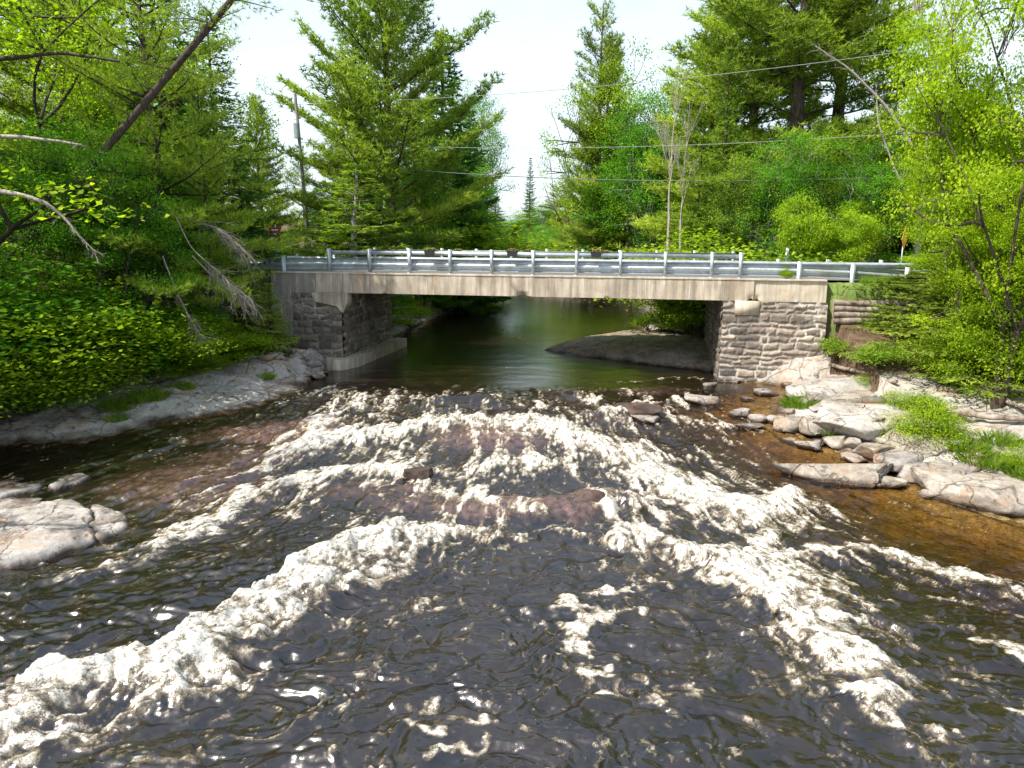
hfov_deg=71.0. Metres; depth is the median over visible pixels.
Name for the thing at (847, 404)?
boulder
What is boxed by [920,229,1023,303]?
maple tree
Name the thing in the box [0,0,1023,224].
sky
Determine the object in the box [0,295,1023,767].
river water
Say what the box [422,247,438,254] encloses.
flower planter
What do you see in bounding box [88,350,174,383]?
leafy shrub
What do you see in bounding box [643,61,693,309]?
dead birch
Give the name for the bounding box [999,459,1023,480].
grass clump
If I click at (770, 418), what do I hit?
boulder
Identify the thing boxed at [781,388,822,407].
grass clump
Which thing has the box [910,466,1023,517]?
boulder
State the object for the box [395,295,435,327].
leafy shrub
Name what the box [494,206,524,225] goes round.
maple tree
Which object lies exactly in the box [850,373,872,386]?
fine leaved shrub
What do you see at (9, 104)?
maple tree
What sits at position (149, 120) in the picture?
white pine
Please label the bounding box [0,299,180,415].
leafy shrub
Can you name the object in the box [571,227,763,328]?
leafy shrub
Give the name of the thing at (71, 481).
rock slab
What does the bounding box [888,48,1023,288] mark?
maple tree
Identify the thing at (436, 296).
shore shrub
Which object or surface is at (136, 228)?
maple tree
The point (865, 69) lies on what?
white pine
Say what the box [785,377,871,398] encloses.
boulder
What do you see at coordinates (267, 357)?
rubble stone
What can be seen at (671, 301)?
leafy shrub
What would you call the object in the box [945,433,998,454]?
grass clump
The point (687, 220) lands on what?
spruce
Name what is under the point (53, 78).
maple tree
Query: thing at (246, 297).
dead bough
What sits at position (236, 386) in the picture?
ground
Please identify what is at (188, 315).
dead bough
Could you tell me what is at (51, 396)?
leafy shrub
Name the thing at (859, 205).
sapling
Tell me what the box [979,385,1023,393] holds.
driftwood log
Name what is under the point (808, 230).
sapling
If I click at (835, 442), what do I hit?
boulder
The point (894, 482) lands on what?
boulder
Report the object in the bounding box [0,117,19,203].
white pine
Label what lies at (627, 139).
maple tree
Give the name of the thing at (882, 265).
guardrail
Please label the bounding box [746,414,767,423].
boulder
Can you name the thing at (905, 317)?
hemlock
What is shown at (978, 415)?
driftwood log
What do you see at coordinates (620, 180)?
overhead wire
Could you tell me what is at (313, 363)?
rubble stone
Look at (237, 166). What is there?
spruce
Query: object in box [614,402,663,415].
boulder
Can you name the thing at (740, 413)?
boulder
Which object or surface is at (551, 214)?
white pine
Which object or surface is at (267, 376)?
grass clump
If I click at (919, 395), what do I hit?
leafy shrub
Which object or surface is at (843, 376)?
driftwood log
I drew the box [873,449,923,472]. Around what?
boulder
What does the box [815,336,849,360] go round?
leafy shrub
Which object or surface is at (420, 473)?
boulder
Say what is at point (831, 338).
leafy shrub
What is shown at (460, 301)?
conifer tree
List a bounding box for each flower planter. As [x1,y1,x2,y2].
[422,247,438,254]
[504,248,521,255]
[590,248,604,256]
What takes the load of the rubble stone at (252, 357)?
on the ground at (236, 386)
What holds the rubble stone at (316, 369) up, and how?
on the ground at (236, 386)
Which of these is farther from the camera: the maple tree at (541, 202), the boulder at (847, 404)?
the maple tree at (541, 202)
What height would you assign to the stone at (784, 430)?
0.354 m
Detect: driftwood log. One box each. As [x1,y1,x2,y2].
[826,374,897,383]
[832,363,910,378]
[941,407,1023,420]
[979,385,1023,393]
[989,392,1023,407]
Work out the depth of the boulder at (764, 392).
28.57 m
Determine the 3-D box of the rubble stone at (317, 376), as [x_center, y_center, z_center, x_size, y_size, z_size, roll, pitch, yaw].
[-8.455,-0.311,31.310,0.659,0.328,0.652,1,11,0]
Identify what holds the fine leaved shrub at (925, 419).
on the ground at (236, 386)
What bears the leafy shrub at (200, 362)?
on the ground at (236, 386)
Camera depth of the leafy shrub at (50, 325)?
23.63 m
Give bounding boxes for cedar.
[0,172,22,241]
[455,109,509,302]
[875,123,951,253]
[878,178,927,257]
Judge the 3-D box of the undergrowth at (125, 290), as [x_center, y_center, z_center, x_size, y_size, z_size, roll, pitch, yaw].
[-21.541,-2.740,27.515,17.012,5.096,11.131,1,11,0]
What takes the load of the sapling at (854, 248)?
on the ground at (236, 386)
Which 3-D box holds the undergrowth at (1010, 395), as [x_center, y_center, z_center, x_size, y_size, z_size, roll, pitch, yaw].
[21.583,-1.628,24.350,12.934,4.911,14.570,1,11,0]
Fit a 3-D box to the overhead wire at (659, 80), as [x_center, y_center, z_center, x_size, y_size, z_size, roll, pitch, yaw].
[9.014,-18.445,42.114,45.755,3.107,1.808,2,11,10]
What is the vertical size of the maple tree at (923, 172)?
7.296 m
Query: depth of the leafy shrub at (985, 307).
23.17 m
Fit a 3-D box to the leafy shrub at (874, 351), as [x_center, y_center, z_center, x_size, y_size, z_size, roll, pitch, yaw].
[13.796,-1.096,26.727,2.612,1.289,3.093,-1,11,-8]
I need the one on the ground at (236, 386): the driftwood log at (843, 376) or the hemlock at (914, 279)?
the hemlock at (914, 279)
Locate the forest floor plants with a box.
[1,243,940,262]
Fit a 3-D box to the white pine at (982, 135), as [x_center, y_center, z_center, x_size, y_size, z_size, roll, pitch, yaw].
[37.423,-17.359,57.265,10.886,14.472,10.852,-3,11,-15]
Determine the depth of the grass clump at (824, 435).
23.69 m
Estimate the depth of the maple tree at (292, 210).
60.61 m
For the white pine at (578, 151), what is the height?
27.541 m
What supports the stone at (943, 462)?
on the ground at (236, 386)
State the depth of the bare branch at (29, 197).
22.30 m
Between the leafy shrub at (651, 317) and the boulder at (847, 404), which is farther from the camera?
the leafy shrub at (651, 317)
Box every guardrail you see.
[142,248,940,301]
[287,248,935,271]
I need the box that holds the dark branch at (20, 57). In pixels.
[0,51,119,62]
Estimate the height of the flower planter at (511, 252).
0.380 m
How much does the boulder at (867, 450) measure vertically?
0.657 m
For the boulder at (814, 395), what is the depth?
26.24 m
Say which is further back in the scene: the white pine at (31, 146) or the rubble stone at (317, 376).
the white pine at (31, 146)
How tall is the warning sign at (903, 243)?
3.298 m
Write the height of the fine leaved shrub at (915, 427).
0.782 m
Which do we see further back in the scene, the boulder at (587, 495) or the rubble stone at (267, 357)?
the rubble stone at (267, 357)
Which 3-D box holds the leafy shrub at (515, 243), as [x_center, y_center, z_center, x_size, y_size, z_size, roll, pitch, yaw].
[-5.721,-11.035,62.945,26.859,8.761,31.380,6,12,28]
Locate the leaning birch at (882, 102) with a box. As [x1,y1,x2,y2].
[810,43,929,180]
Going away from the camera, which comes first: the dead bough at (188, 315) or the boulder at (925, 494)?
the boulder at (925, 494)
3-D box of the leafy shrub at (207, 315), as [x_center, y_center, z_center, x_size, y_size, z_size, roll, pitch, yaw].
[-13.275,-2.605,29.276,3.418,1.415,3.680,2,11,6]
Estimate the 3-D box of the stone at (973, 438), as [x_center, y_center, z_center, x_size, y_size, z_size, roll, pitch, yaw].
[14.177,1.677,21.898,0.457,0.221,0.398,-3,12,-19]
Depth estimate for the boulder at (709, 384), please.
30.07 m
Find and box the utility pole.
[293,93,310,248]
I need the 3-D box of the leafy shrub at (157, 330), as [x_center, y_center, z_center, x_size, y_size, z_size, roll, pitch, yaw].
[-15.761,-1.775,27.064,10.667,3.574,9.130,-2,11,-14]
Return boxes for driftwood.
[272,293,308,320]
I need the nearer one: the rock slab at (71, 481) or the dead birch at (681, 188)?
the rock slab at (71, 481)
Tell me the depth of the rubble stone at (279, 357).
30.53 m
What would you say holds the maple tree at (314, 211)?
on the ground at (236, 386)
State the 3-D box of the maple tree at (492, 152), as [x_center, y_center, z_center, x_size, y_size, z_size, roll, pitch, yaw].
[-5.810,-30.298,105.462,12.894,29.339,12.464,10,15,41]
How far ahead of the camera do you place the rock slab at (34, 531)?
17.47 m
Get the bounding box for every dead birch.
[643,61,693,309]
[662,94,709,249]
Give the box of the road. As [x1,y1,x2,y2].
[197,269,859,280]
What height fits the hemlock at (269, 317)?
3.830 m
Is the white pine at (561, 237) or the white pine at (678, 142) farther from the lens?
the white pine at (561, 237)
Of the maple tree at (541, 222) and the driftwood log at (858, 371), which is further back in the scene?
the maple tree at (541, 222)
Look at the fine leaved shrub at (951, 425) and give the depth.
21.91 m
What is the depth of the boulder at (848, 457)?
22.18 m
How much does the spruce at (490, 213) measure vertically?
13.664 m
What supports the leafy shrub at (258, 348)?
on the ground at (236, 386)
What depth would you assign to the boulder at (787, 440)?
23.69 m
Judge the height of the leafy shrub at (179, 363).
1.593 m
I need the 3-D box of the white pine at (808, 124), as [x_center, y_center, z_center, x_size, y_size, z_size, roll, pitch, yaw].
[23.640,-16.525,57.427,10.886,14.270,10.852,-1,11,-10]
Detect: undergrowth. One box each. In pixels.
[1,250,222,319]
[939,303,1023,407]
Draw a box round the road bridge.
[271,271,827,383]
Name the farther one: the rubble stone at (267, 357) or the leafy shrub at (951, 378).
the rubble stone at (267, 357)
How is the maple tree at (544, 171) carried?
on the ground at (236, 386)
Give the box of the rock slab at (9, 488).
[0,477,44,499]
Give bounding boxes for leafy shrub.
[0,249,220,386]
[0,252,195,369]
[0,269,223,376]
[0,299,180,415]
[0,322,147,419]
[0,347,123,415]
[0,388,108,419]
[3,306,158,390]
[7,388,88,405]
[13,290,237,380]
[33,347,153,398]
[76,282,241,358]
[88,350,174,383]
[120,352,206,379]
[129,300,255,362]
[147,351,232,377]
[159,320,295,365]
[160,302,232,331]
[178,351,239,371]
[223,334,272,357]
[262,247,346,257]
[323,208,581,308]
[390,295,424,327]
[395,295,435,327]
[554,240,640,259]
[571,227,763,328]
[627,299,699,328]
[630,313,659,329]
[632,305,689,331]
[653,300,704,332]
[656,302,706,336]
[682,234,866,262]
[779,265,794,278]
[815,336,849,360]
[816,336,853,351]
[844,339,915,370]
[884,299,1023,388]
[895,388,959,415]
[931,370,979,384]
[934,255,1023,397]
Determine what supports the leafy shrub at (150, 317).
on the ground at (236, 386)
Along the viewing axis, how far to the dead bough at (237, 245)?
27.46 m
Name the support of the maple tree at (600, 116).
on the ground at (236, 386)
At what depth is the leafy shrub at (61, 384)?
24.80 m
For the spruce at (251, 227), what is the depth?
35.87 m
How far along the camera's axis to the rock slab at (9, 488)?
20.03 m
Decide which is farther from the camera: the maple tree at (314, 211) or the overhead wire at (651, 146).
the maple tree at (314, 211)
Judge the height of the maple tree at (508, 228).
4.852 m
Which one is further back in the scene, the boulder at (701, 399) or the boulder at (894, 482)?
the boulder at (701, 399)
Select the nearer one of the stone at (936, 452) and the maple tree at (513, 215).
the stone at (936, 452)
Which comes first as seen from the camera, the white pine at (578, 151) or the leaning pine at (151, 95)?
the leaning pine at (151, 95)
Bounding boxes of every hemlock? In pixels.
[238,282,300,358]
[822,257,1021,378]
[842,271,939,288]
[846,303,907,332]
[896,281,1023,398]
[904,341,989,386]
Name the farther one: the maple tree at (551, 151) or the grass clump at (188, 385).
the maple tree at (551, 151)
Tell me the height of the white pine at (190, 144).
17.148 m
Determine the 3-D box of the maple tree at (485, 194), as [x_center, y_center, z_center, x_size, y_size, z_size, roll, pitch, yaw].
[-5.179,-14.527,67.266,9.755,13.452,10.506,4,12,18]
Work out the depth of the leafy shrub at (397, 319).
45.07 m
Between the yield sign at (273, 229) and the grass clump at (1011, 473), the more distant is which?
the yield sign at (273, 229)
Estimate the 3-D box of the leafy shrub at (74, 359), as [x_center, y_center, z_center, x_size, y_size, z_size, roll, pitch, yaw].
[-16.444,-1.123,25.155,7.265,3.008,7.822,1,11,4]
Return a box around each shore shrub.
[390,294,416,311]
[404,294,456,307]
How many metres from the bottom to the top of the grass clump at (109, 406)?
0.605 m
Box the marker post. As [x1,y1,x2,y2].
[785,248,788,261]
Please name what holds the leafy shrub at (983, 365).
on the ground at (236, 386)
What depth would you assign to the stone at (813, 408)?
25.45 m
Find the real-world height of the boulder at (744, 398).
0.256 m
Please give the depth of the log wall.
29.56 m
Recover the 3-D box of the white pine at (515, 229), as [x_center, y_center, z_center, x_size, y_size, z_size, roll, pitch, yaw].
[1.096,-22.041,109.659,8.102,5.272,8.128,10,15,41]
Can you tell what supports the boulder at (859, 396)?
on the ground at (236, 386)
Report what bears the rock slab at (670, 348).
on the ground at (236, 386)
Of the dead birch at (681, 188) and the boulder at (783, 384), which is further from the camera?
the dead birch at (681, 188)
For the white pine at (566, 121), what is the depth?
76.86 m
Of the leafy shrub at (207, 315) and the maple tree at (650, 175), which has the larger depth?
the maple tree at (650, 175)
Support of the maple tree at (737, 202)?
on the ground at (236, 386)
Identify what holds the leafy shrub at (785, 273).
on the road bridge
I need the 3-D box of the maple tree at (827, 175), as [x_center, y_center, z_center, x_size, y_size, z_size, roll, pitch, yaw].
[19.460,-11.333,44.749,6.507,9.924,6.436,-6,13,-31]
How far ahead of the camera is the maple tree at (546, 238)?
90.85 m
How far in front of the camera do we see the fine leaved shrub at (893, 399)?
24.32 m
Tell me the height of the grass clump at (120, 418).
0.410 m
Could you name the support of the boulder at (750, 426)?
on the ground at (236, 386)
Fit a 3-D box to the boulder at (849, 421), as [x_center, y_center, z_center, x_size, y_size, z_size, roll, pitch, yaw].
[12.033,1.513,24.040,4.142,1.549,2.682,1,11,0]
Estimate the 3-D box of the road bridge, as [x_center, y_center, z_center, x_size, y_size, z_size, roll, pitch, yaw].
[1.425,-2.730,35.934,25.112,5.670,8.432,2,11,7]
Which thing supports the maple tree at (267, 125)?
on the ground at (236, 386)
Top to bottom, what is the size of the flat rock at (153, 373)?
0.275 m
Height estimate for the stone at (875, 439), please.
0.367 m
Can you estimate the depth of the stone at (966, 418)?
23.11 m
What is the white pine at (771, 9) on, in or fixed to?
on the ground at (236, 386)
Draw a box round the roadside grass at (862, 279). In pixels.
[73,257,961,330]
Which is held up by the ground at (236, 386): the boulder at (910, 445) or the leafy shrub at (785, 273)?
the boulder at (910, 445)
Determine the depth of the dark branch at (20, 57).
24.31 m
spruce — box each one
[90,0,287,257]
[165,10,287,280]
[223,263,286,348]
[224,146,277,271]
[277,218,304,256]
[289,163,431,325]
[479,186,509,243]
[490,204,511,226]
[520,158,539,233]
[653,136,725,309]
[677,42,752,259]
[898,165,1006,271]
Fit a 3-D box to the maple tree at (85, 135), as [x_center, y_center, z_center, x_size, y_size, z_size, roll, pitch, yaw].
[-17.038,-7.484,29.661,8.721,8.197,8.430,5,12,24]
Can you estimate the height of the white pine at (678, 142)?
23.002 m
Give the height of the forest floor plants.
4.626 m
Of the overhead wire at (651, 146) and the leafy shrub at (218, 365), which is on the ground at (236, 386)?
the leafy shrub at (218, 365)
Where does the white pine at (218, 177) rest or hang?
on the ground at (236, 386)
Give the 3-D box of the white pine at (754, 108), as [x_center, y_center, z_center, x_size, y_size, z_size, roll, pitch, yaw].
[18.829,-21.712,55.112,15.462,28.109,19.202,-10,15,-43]
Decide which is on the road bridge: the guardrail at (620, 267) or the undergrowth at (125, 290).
the guardrail at (620, 267)
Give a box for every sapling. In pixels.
[768,187,849,261]
[809,207,885,261]
[834,195,903,262]
[870,82,904,190]
[926,210,1023,376]
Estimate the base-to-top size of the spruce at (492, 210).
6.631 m
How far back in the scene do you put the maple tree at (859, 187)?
41.87 m
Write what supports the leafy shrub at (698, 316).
on the rock slab at (670, 348)
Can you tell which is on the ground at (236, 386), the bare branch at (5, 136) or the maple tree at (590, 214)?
the maple tree at (590, 214)
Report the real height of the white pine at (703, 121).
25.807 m
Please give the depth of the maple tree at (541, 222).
114.54 m
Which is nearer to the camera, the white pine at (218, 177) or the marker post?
the white pine at (218, 177)
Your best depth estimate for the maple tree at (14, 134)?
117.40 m
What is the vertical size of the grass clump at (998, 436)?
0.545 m
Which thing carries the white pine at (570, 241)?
on the ground at (236, 386)
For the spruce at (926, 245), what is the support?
on the ground at (236, 386)
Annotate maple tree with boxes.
[0,0,169,275]
[0,0,180,183]
[0,0,183,292]
[0,0,243,285]
[0,95,223,290]
[0,111,42,185]
[0,123,157,307]
[0,132,213,376]
[7,74,225,200]
[77,163,243,308]
[114,0,288,203]
[220,74,298,238]
[267,172,303,238]
[297,185,337,247]
[395,135,457,307]
[437,158,507,247]
[446,74,522,227]
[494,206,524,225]
[496,222,518,238]
[502,214,543,232]
[514,210,548,231]
[519,223,558,242]
[525,195,553,234]
[529,227,564,257]
[530,202,567,236]
[531,71,603,248]
[534,54,668,258]
[536,109,612,250]
[559,36,673,258]
[569,158,676,258]
[590,80,699,249]
[599,74,698,259]
[696,147,799,260]
[715,124,838,261]
[775,120,877,260]
[817,130,931,262]
[864,0,1023,408]
[865,126,939,260]
[880,128,1021,253]
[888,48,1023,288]
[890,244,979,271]
[892,90,993,250]
[899,160,1023,373]
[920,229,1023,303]
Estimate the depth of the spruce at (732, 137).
46.47 m
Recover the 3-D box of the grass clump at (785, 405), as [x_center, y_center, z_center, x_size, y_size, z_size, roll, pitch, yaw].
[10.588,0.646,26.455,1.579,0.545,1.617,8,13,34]
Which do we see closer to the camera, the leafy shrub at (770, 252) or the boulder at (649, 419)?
the boulder at (649, 419)
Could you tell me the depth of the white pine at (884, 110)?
60.46 m
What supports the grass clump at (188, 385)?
on the ground at (236, 386)
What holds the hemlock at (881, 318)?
on the ground at (236, 386)
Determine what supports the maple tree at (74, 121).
on the ground at (236, 386)
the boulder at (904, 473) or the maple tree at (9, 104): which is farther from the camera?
the maple tree at (9, 104)
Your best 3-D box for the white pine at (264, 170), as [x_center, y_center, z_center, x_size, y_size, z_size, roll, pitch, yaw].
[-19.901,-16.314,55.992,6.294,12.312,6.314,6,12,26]
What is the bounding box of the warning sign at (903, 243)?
[900,229,906,262]
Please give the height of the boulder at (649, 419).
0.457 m
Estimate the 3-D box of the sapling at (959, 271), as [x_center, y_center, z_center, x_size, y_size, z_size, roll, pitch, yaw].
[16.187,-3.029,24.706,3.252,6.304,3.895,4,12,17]
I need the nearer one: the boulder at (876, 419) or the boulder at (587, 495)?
the boulder at (587, 495)
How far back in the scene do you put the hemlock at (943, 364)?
26.02 m
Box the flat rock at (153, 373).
[131,370,180,375]
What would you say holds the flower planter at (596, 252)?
attached to the guardrail at (620, 267)
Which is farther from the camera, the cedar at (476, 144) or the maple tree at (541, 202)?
the maple tree at (541, 202)
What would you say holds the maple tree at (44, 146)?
on the ground at (236, 386)
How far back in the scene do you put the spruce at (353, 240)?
40.23 m
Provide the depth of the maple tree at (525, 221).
115.13 m
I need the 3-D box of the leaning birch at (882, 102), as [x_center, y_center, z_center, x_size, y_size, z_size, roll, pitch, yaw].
[19.549,-14.552,38.795,7.427,7.456,0.929,1,11,4]
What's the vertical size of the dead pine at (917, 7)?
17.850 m
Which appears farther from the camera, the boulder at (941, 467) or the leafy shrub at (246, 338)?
the leafy shrub at (246, 338)
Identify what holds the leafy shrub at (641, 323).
on the rock slab at (670, 348)
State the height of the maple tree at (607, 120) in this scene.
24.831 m
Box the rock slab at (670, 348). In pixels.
[544,329,712,371]
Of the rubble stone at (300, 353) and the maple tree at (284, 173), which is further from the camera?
the maple tree at (284, 173)
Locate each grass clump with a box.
[94,392,143,411]
[100,412,129,422]
[122,384,173,402]
[165,377,197,389]
[257,371,275,379]
[778,397,812,409]
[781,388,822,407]
[819,426,838,436]
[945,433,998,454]
[950,443,1023,471]
[970,426,1023,447]
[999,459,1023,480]
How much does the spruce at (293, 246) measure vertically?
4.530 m
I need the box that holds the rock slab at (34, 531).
[0,497,129,570]
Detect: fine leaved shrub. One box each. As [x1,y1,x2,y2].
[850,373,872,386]
[866,391,980,455]
[875,389,909,409]
[901,423,924,433]
[922,407,980,442]
[995,442,1023,471]
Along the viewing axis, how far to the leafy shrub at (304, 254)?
44.83 m
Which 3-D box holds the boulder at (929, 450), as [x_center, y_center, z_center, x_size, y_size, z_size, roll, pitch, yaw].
[12.621,1.897,22.538,1.298,0.749,1.735,-9,14,-40]
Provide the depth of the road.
34.71 m
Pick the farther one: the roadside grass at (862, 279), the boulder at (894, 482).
the roadside grass at (862, 279)
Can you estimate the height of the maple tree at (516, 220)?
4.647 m
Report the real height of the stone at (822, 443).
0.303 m
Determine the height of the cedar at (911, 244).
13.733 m
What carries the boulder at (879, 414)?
on the ground at (236, 386)
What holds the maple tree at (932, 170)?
on the ground at (236, 386)
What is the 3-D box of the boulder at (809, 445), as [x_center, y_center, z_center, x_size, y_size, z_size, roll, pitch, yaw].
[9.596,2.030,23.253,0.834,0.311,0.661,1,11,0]
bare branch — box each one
[0,134,85,148]
[0,189,105,264]
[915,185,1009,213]
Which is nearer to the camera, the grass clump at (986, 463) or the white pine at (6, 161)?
the grass clump at (986, 463)
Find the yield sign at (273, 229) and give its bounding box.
[268,225,280,257]
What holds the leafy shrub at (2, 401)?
on the ground at (236, 386)
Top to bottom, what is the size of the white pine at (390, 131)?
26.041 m
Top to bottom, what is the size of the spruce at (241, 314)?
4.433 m
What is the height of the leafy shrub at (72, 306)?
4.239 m
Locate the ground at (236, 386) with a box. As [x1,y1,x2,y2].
[0,210,1023,549]
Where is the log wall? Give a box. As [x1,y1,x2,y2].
[832,300,918,323]
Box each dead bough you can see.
[155,211,267,286]
[162,256,228,355]
[176,218,263,328]
[192,255,264,319]
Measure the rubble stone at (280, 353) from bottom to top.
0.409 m
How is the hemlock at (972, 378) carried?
on the ground at (236, 386)
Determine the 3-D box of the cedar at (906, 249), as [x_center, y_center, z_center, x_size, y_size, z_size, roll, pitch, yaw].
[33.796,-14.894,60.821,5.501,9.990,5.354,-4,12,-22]
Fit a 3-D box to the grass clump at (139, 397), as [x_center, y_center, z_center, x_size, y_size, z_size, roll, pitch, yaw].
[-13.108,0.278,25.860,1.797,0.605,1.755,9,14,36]
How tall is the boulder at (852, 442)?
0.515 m
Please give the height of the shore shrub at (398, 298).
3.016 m
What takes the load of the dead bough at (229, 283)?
attached to the white pine at (149, 120)
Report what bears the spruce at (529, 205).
on the ground at (236, 386)
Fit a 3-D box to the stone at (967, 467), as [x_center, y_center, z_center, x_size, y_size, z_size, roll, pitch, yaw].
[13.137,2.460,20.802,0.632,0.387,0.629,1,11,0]
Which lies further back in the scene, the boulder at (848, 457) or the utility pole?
the utility pole
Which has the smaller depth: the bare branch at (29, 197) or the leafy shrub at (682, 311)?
the bare branch at (29, 197)
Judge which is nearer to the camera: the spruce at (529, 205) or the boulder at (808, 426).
the boulder at (808, 426)
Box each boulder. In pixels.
[403,466,433,479]
[573,488,614,502]
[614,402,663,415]
[631,414,659,423]
[684,394,719,404]
[703,382,716,386]
[728,408,749,419]
[733,423,765,430]
[740,396,754,402]
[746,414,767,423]
[753,388,779,396]
[766,415,775,424]
[771,463,892,488]
[772,413,801,433]
[779,437,795,444]
[780,381,791,388]
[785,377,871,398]
[793,441,821,450]
[798,415,830,435]
[801,391,830,404]
[812,399,919,441]
[813,398,863,411]
[822,435,848,450]
[831,390,886,403]
[839,452,867,463]
[844,437,862,448]
[852,442,894,461]
[867,417,886,421]
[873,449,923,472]
[875,411,915,430]
[875,482,894,489]
[878,428,936,453]
[878,431,975,457]
[879,475,908,487]
[896,462,928,482]
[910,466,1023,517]
[916,489,939,499]
[928,461,967,474]
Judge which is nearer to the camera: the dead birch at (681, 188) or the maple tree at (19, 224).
the maple tree at (19, 224)
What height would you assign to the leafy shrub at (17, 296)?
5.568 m
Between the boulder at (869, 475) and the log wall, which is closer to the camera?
the boulder at (869, 475)
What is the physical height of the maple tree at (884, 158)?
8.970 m
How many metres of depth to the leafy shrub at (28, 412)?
23.80 m
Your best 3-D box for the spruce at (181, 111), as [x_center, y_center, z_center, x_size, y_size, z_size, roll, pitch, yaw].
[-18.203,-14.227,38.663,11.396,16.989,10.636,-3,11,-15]
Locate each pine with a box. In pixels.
[0,0,282,279]
[0,0,311,320]
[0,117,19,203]
[12,100,47,208]
[122,71,286,326]
[157,106,223,197]
[229,91,301,251]
[264,0,516,312]
[281,151,317,248]
[292,75,421,294]
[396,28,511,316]
[507,222,527,238]
[532,186,573,237]
[535,186,579,257]
[545,26,652,258]
[546,0,648,248]
[552,219,600,258]
[612,0,776,260]
[630,0,862,249]
[658,0,935,259]
[658,74,742,246]
[731,0,982,257]
[751,85,848,257]
[862,68,925,254]
[888,75,1013,244]
[907,0,980,260]
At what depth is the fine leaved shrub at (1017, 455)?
20.38 m
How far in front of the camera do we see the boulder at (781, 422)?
24.49 m
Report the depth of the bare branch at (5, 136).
22.95 m
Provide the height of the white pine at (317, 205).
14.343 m
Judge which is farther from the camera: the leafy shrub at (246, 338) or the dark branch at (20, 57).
the leafy shrub at (246, 338)
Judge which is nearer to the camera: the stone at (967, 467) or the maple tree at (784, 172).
the stone at (967, 467)
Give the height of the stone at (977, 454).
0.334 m
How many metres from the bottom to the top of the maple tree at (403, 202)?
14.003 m
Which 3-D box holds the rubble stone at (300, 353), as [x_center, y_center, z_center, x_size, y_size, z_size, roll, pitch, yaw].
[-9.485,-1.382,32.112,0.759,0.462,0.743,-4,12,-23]
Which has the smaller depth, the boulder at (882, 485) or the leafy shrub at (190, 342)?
the boulder at (882, 485)
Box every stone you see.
[247,354,257,358]
[260,353,277,360]
[267,352,284,355]
[275,355,284,359]
[291,349,309,358]
[306,358,321,367]
[310,374,325,379]
[312,367,322,371]
[781,428,796,432]
[785,408,795,414]
[809,406,817,411]
[812,439,824,446]
[870,436,881,442]
[931,450,939,454]
[934,459,952,465]
[954,415,972,424]
[956,462,980,471]
[968,434,984,440]
[971,449,985,459]
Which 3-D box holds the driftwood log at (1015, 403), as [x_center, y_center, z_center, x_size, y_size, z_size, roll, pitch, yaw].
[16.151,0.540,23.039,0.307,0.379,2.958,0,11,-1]
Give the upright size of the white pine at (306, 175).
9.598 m
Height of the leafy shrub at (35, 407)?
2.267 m
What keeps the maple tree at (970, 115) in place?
on the ground at (236, 386)
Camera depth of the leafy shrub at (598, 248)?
78.23 m
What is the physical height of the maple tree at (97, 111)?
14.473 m
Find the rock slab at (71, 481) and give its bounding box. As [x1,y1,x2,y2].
[47,473,90,491]
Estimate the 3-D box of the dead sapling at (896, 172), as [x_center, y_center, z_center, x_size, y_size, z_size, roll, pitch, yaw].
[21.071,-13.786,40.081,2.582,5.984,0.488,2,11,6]
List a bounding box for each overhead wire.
[297,34,1023,104]
[304,130,938,147]
[394,168,934,180]
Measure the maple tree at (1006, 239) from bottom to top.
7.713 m
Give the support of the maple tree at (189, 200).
on the ground at (236, 386)
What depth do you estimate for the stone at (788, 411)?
25.78 m
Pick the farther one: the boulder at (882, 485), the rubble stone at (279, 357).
the rubble stone at (279, 357)
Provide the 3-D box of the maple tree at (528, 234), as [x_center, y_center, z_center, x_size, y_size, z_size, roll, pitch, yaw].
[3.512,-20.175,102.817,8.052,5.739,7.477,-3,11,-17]

